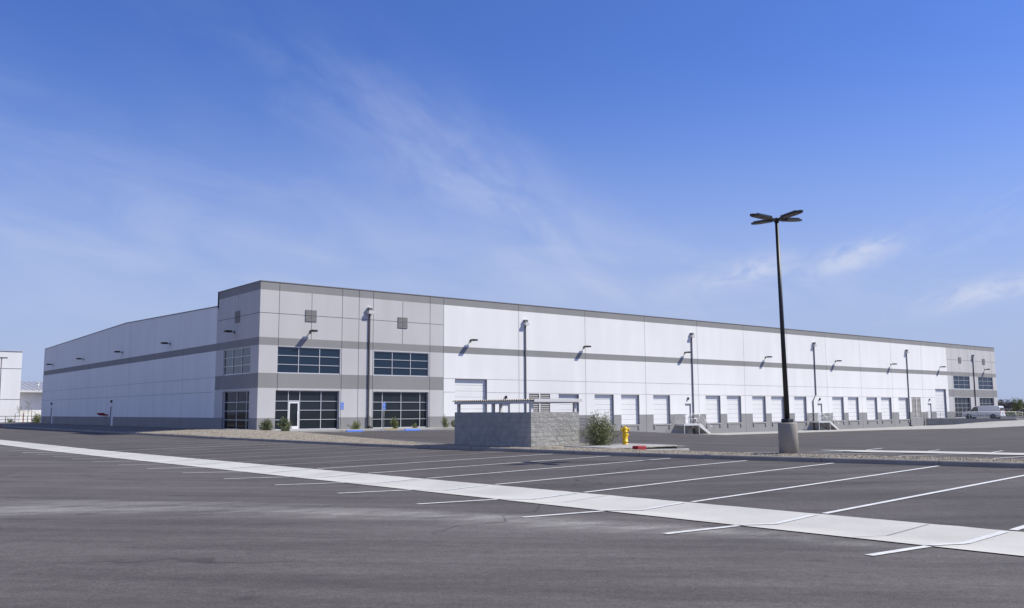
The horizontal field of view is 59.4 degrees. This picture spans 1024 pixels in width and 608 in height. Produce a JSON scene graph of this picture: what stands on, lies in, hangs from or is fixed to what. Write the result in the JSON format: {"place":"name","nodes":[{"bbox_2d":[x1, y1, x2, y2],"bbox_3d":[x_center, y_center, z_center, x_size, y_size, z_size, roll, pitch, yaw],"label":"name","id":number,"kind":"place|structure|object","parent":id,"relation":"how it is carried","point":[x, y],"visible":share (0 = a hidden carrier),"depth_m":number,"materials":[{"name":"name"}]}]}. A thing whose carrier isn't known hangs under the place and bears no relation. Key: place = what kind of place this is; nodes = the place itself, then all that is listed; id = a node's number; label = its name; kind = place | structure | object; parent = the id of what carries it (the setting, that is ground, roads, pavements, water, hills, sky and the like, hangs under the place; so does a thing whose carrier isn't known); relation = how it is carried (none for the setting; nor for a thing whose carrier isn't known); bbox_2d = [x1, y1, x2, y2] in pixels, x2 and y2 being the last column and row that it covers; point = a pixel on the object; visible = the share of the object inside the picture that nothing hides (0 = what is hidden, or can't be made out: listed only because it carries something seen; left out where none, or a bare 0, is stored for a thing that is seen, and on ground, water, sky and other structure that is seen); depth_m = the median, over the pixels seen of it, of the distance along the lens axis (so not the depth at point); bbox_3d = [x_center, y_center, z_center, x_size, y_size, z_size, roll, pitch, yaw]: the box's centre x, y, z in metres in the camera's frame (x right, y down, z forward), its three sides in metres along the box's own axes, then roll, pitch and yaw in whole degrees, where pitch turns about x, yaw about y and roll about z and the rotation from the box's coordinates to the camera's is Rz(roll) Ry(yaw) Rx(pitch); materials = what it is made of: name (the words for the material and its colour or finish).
{"place":"outdoors","nodes":[
{"label":"outdoors","id":0,"kind":"place"},
{"bbox_2d":[0,417,1023,607],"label":"asphalt lot","id":1,"kind":"structure","parent":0,"point":[81,531],"depth_m":11.70,"materials":[{"name":"grey asphalt"}]},
{"bbox_2d":[0,357,7,388],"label":"lamp post","id":2,"kind":"object","parent":1,"relation":"on","point":[1,368],"visible":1,"depth_m":142.09,"materials":[{"name":"grey metal"}]},
{"bbox_2d":[0,416,27,422],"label":"rail fence","id":3,"kind":"object","parent":1,"relation":"on","point":[5,419],"visible":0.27,"depth_m":140.31,"materials":[{"name":"grey metal"}]},
{"bbox_2d":[22,402,32,422],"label":"staked sapling","id":4,"kind":"object","parent":1,"relation":"on","point":[28,413],"visible":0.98,"depth_m":140.26,"materials":[{"name":"brown plant"}]},
{"bbox_2d":[31,411,40,422],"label":"shrub","id":5,"kind":"object","parent":1,"relation":"on","point":[36,419],"visible":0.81,"depth_m":138.22,"materials":[{"name":"green plant"}]},
{"bbox_2d":[0,422,192,431],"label":"gravel verge","id":6,"kind":"structure","parent":1,"relation":"on","point":[93,427],"depth_m":92.77,"materials":[{"name":"beige gravel"}]},
{"bbox_2d":[133,429,443,445],"bbox_3d":[-14.578,8.282,57.123,6.828,0.334,44.989,5,-9,-39],"label":"gravel mound","id":7,"kind":"object","parent":1,"relation":"on","point":[243,435],"visible":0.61,"depth_m":55.39,"materials":[{"name":"beige gravel"}]},
{"bbox_2d":[258,418,274,430],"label":"shrub","id":8,"kind":"object","parent":7,"relation":"on","point":[267,425],"visible":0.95,"depth_m":66.40,"materials":[{"name":"green plant"}]},
{"bbox_2d":[277,415,291,430],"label":"shrub","id":9,"kind":"object","parent":7,"relation":"on","point":[283,424],"visible":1,"depth_m":66.85,"materials":[{"name":"green plant"}]},
{"bbox_2d":[133,429,1023,461],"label":"gravel stones","id":10,"kind":"object","parent":7,"relation":"on","point":[380,441],"visible":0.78,"depth_m":33.28,"materials":[{"name":"beige gravel"}]},
{"bbox_2d":[198,427,454,431],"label":"front walk","id":11,"kind":"structure","parent":1,"relation":"on","point":[382,429],"depth_m":73.26,"materials":[{"name":"concrete"}]},
{"bbox_2d":[347,420,360,428],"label":"shrub","id":12,"kind":"object","parent":11,"relation":"on","point":[356,426],"visible":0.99,"depth_m":73.71,"materials":[{"name":"green plant"}]},
{"bbox_2d":[390,417,399,428],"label":"grass clump","id":13,"kind":"object","parent":11,"relation":"on","point":[395,423],"visible":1,"depth_m":76.04,"materials":[{"name":"green plant"}]},
{"bbox_2d":[441,416,449,427],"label":"shrub","id":14,"kind":"object","parent":11,"relation":"on","point":[445,424],"visible":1,"depth_m":79.01,"materials":[{"name":"green plant"}]},
{"bbox_2d":[346,430,362,431],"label":"wheel stop","id":15,"kind":"object","parent":1,"relation":"on","point":[354,430],"visible":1,"depth_m":70.96,"materials":[{"name":"blue paint"}]},
{"bbox_2d":[347,436,440,443],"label":"planter curb","id":16,"kind":"structure","parent":1,"relation":"on","point":[409,441],"depth_m":44.39,"materials":[{"name":"concrete"}]},
{"bbox_2d":[0,440,1023,555],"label":"valley gutter","id":17,"kind":"object","parent":1,"relation":"on","point":[1011,542],"visible":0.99,"depth_m":14.64,"materials":[{"name":"concrete"}]},
{"bbox_2d":[154,457,927,536],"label":"gutter joints","id":18,"kind":"object","parent":17,"relation":"on","point":[859,536],"visible":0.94,"depth_m":11.91,"materials":[{"name":"grey concrete"}]},
{"bbox_2d":[0,426,1023,467],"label":"curb","id":19,"kind":"structure","parent":1,"relation":"on","point":[869,461],"depth_m":27.92,"materials":[{"name":"concrete"}]},
{"bbox_2d":[115,432,940,465],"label":"curb joints","id":20,"kind":"object","parent":19,"relation":"on","point":[518,449],"visible":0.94,"depth_m":33.40,"materials":[{"name":"grey concrete"}]},
{"bbox_2d":[0,428,1023,555],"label":"parking lines","id":21,"kind":"object","parent":1,"relation":"on","point":[964,542],"visible":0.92,"depth_m":18.00,"materials":[{"name":"white paint"}]},
{"bbox_2d":[41,280,997,433],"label":"warehouse","id":22,"kind":"structure","parent":1,"relation":"on","point":[252,356],"depth_m":91.17,"materials":[{"name":"grey paint"}]},
{"bbox_2d":[110,407,112,425],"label":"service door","id":23,"kind":"structure","parent":22,"relation":"in","point":[111,407],"depth_m":101.12,"materials":[{"name":"white paint"}]},
{"bbox_2d":[223,347,250,375],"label":"window","id":24,"kind":"structure","parent":22,"relation":"in","point":[236,361],"depth_m":74.30,"materials":[{"name":"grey glass"}]},
{"bbox_2d":[288,402,298,428],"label":"entrance door","id":25,"kind":"structure","parent":22,"relation":"in","point":[293,427],"depth_m":72.36,"materials":[{"name":"white paint"}]},
{"bbox_2d":[277,346,339,374],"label":"window","id":26,"kind":"structure","parent":22,"relation":"in","point":[299,360],"depth_m":73.50,"materials":[{"name":"blue glass"}]},
{"bbox_2d":[374,351,427,376],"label":"window","id":27,"kind":"structure","parent":22,"relation":"in","point":[385,363],"depth_m":79.09,"materials":[{"name":"blue glass"}]},
{"bbox_2d":[455,379,484,411],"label":"roll up door","id":28,"kind":"structure","parent":22,"relation":"in","point":[465,389],"depth_m":83.74,"materials":[{"name":"grey metal"}]},
{"bbox_2d":[502,404,509,411],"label":"service door","id":29,"kind":"structure","parent":22,"relation":"in","point":[505,407],"depth_m":86.06,"materials":[{"name":"white paint"}]},
{"bbox_2d":[559,394,579,427],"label":"dock door","id":30,"kind":"structure","parent":22,"relation":"in","point":[563,407],"depth_m":91.30,"materials":[{"name":"grey metal"}]},
{"bbox_2d":[595,394,614,429],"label":"dock door","id":31,"kind":"structure","parent":22,"relation":"in","point":[601,401],"depth_m":94.59,"materials":[{"name":"grey metal"}]},
{"bbox_2d":[621,395,639,428],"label":"dock door","id":32,"kind":"structure","parent":22,"relation":"in","point":[629,403],"depth_m":96.95,"materials":[{"name":"grey metal"}]},
{"bbox_2d":[653,395,670,428],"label":"dock door","id":33,"kind":"structure","parent":22,"relation":"in","point":[660,402],"depth_m":100.11,"materials":[{"name":"grey metal"}]},
{"bbox_2d":[685,404,690,422],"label":"service door","id":34,"kind":"structure","parent":22,"relation":"in","point":[687,406],"depth_m":102.75,"materials":[{"name":"white paint"}]},
{"bbox_2d":[706,396,721,426],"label":"dock door","id":35,"kind":"structure","parent":22,"relation":"in","point":[712,402],"depth_m":105.80,"materials":[{"name":"grey metal"}]},
{"bbox_2d":[727,396,741,426],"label":"dock door","id":36,"kind":"structure","parent":22,"relation":"in","point":[733,409],"depth_m":108.23,"materials":[{"name":"grey metal"}]},
{"bbox_2d":[752,396,766,425],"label":"dock door","id":37,"kind":"structure","parent":22,"relation":"in","point":[757,401],"depth_m":111.42,"materials":[{"name":"grey metal"}]},
{"bbox_2d":[771,396,782,425],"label":"dock door","id":38,"kind":"structure","parent":22,"relation":"in","point":[776,401],"depth_m":113.87,"materials":[{"name":"grey metal"}]},
{"bbox_2d":[794,397,807,424],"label":"dock door","id":39,"kind":"structure","parent":22,"relation":"in","point":[799,402],"depth_m":117.06,"materials":[{"name":"grey metal"}]},
{"bbox_2d":[818,404,822,420],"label":"service door","id":40,"kind":"structure","parent":22,"relation":"in","point":[820,415],"depth_m":119.69,"materials":[{"name":"white paint"}]},
{"bbox_2d":[832,397,844,423],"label":"dock door","id":41,"kind":"structure","parent":22,"relation":"in","point":[836,401],"depth_m":122.67,"materials":[{"name":"grey metal"}]},
{"bbox_2d":[848,397,859,423],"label":"dock door","id":42,"kind":"structure","parent":22,"relation":"in","point":[852,401],"depth_m":125.08,"materials":[{"name":"grey metal"}]},
{"bbox_2d":[866,397,878,422],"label":"dock door","id":43,"kind":"structure","parent":22,"relation":"in","point":[871,405],"depth_m":128.19,"materials":[{"name":"grey metal"}]},
{"bbox_2d":[881,398,892,422],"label":"dock door","id":44,"kind":"structure","parent":22,"relation":"in","point":[885,402],"depth_m":130.75,"materials":[{"name":"grey metal"}]},
{"bbox_2d":[898,398,909,422],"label":"dock door","id":45,"kind":"structure","parent":22,"relation":"in","point":[902,401],"depth_m":133.81,"materials":[{"name":"grey metal"}]},
{"bbox_2d":[927,403,931,417],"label":"service door","id":46,"kind":"structure","parent":22,"relation":"in","point":[929,404],"depth_m":138.63,"materials":[{"name":"white paint"}]},
{"bbox_2d":[935,389,945,417],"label":"roll up door","id":47,"kind":"structure","parent":22,"relation":"in","point":[940,398],"depth_m":141.40,"materials":[{"name":"grey metal"}]},
{"bbox_2d":[953,376,969,388],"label":"window","id":48,"kind":"structure","parent":22,"relation":"in","point":[960,382],"depth_m":146.27,"materials":[{"name":"blue glass"}]},
{"bbox_2d":[978,377,992,389],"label":"window","id":49,"kind":"structure","parent":22,"relation":"in","point":[984,383],"depth_m":151.76,"materials":[{"name":"blue glass"}]},
{"bbox_2d":[454,443,665,449],"bbox_3d":[1.842,5.742,36.286,6.048,0.100,8.298,5,-9,-39],"label":"gravel bed","id":50,"kind":"object","parent":1,"relation":"on","point":[551,448],"visible":0.27,"depth_m":34.50,"materials":[{"name":"beige gravel"}]},
{"bbox_2d":[452,398,581,446],"bbox_3d":[0.140,5.074,37.843,2.770,2.097,5.300,5,-9,-39],"label":"block enclosure","id":51,"kind":"object","parent":50,"relation":"on","point":[530,428],"visible":0.93,"depth_m":36.27,"materials":[{"name":"grey concrete"}]},
{"bbox_2d":[564,443,676,448],"bbox_3d":[4.253,5.727,35.082,3.680,0.392,2.600,5,-9,-39],"label":"concrete pad","id":52,"kind":"object","parent":50,"relation":"on","point":[630,445],"visible":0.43,"depth_m":34.82,"materials":[{"name":"grey concrete"}]},
{"bbox_2d":[578,407,625,445],"bbox_3d":[3.486,4.857,35.565,1.950,1.552,1.983,5,-9,-39],"label":"shrub","id":53,"kind":"object","parent":52,"relation":"on","point":[597,429],"visible":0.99,"depth_m":35.34,"materials":[{"name":"green plant"}]},
{"bbox_2d":[620,426,629,444],"bbox_3d":[4.550,5.279,36.121,0.386,0.760,0.270,4,-8,-34],"label":"fire hydrant","id":54,"kind":"object","parent":52,"relation":"on","point":[624,429],"visible":1,"depth_m":36.04,"materials":[{"name":"yellow metal"}]},
{"bbox_2d":[579,418,607,428],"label":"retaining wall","id":55,"kind":"structure","parent":1,"relation":"on","point":[587,421],"depth_m":85.10,"materials":[{"name":"concrete"}]},
{"bbox_2d":[632,446,645,449],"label":"red curb end","id":56,"kind":"structure","parent":1,"relation":"on","point":[639,447],"depth_m":32.75,"materials":[{"name":"paint"}]},
{"bbox_2d":[646,448,688,450],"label":"island end curb","id":57,"kind":"structure","parent":1,"relation":"on","point":[684,449],"depth_m":34.31,"materials":[{"name":"concrete"}]},
{"bbox_2d":[602,449,1022,461],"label":"gravel island","id":58,"kind":"structure","parent":1,"relation":"on","point":[841,457],"depth_m":24.99,"materials":[{"name":"beige gravel"}]},
{"bbox_2d":[750,210,802,453],"bbox_3d":[8.233,1.086,27.436,1.556,7.719,1.556,-2,-7,16],"label":"parking lot lamp","id":59,"kind":"object","parent":58,"relation":"on","point":[788,434],"visible":0.95,"depth_m":27.27,"materials":[{"name":"metal"}]},
{"bbox_2d":[711,425,967,434],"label":"dock apron","id":60,"kind":"object","parent":1,"relation":"on","point":[883,428],"visible":0.7,"depth_m":117.23,"materials":[{"name":"concrete"}]},
{"bbox_2d":[676,414,710,433],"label":"dock stairs","id":61,"kind":"structure","parent":60,"relation":"on","point":[700,428],"depth_m":102.09,"materials":[{"name":"silver metal"}]},
{"bbox_2d":[811,413,838,429],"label":"dock stairs","id":62,"kind":"structure","parent":60,"relation":"on","point":[829,425],"depth_m":119.09,"materials":[{"name":"silver metal"}]},
{"bbox_2d":[744,448,1009,457],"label":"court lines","id":63,"kind":"object","parent":1,"relation":"on","point":[914,455],"visible":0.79,"depth_m":36.12,"materials":[{"name":"white paint"}]},
{"bbox_2d":[831,450,1023,454],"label":"court gutter","id":64,"kind":"object","parent":1,"relation":"on","point":[999,453],"visible":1,"depth_m":40.27,"materials":[{"name":"concrete"}]},
{"bbox_2d":[897,420,1023,429],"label":"drive apron","id":65,"kind":"object","parent":1,"relation":"on","point":[1012,423],"visible":0.92,"depth_m":128.04,"materials":[{"name":"concrete"}]},
{"bbox_2d":[926,412,1023,425],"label":"retaining wall","id":66,"kind":"structure","parent":65,"relation":"on","point":[940,421],"depth_m":136.75,"materials":[{"name":"grey concrete"}]},
{"bbox_2d":[961,406,1005,418],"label":"parked van","id":67,"kind":"object","parent":1,"relation":"on","point":[992,412],"visible":0.96,"depth_m":139.21,"materials":[{"name":"silver metal"}]},
{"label":"yellow ramp patch","id":68,"kind":"structure","parent":1,"relation":"on","visible":0},
{"bbox_2d":[382,403,385,428],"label":"access sign","id":69,"kind":"object","parent":68,"relation":"on","point":[384,406],"visible":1,"depth_m":74.42,"materials":[{"name":"blue metal"}]},
{"bbox_2d":[0,0,1023,402],"label":"sky","id":70,"kind":"structure","parent":0,"point":[158,158],"materials":[{"name":"blue"}]},
{"bbox_3d":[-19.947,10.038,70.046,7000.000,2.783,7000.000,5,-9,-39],"label":"ground","id":71,"kind":"structure","parent":0,"visible":0},
{"bbox_2d":[0,350,22,421],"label":"white building","id":72,"kind":"structure","parent":71,"relation":"on","point":[10,384],"depth_m":155.12,"materials":[{"name":"paint"}]},
{"bbox_2d":[18,381,42,421],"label":"metal roofed annex","id":73,"kind":"object","parent":71,"relation":"on","point":[30,392],"visible":0.24,"depth_m":165.91,"materials":[{"name":"white paint"}]},
{"bbox_2d":[998,402,1010,407],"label":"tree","id":74,"kind":"object","parent":71,"relation":"on","point":[1001,404],"visible":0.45,"depth_m":374.62,"materials":[{"name":"plant"}]},
{"bbox_2d":[1005,410,1021,415],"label":"hedge clump","id":75,"kind":"object","parent":71,"relation":"on","point":[1008,413],"visible":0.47,"depth_m":185.83,"materials":[{"name":"green plant"}]},
{"bbox_2d":[1003,402,1023,407],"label":"tree","id":76,"kind":"object","parent":71,"relation":"on","point":[1009,405],"visible":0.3,"depth_m":369.40,"materials":[{"name":"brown plant"}]},
{"bbox_2d":[1004,407,1023,411],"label":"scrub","id":77,"kind":"object","parent":71,"relation":"on","point":[1008,409],"visible":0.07,"depth_m":274.32,"materials":[{"name":"green plant"}]},
{"bbox_2d":[1009,397,1023,411],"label":"tree","id":78,"kind":"object","parent":71,"relation":"on","point":[1019,404],"visible":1,"depth_m":177.27,"materials":[{"name":"green plant"}]},
{"bbox_2d":[1014,411,1023,415],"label":"hedge clump","id":79,"kind":"object","parent":71,"relation":"on","point":[1019,413],"visible":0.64,"depth_m":167.92,"materials":[{"name":"green plant"}]}
]}

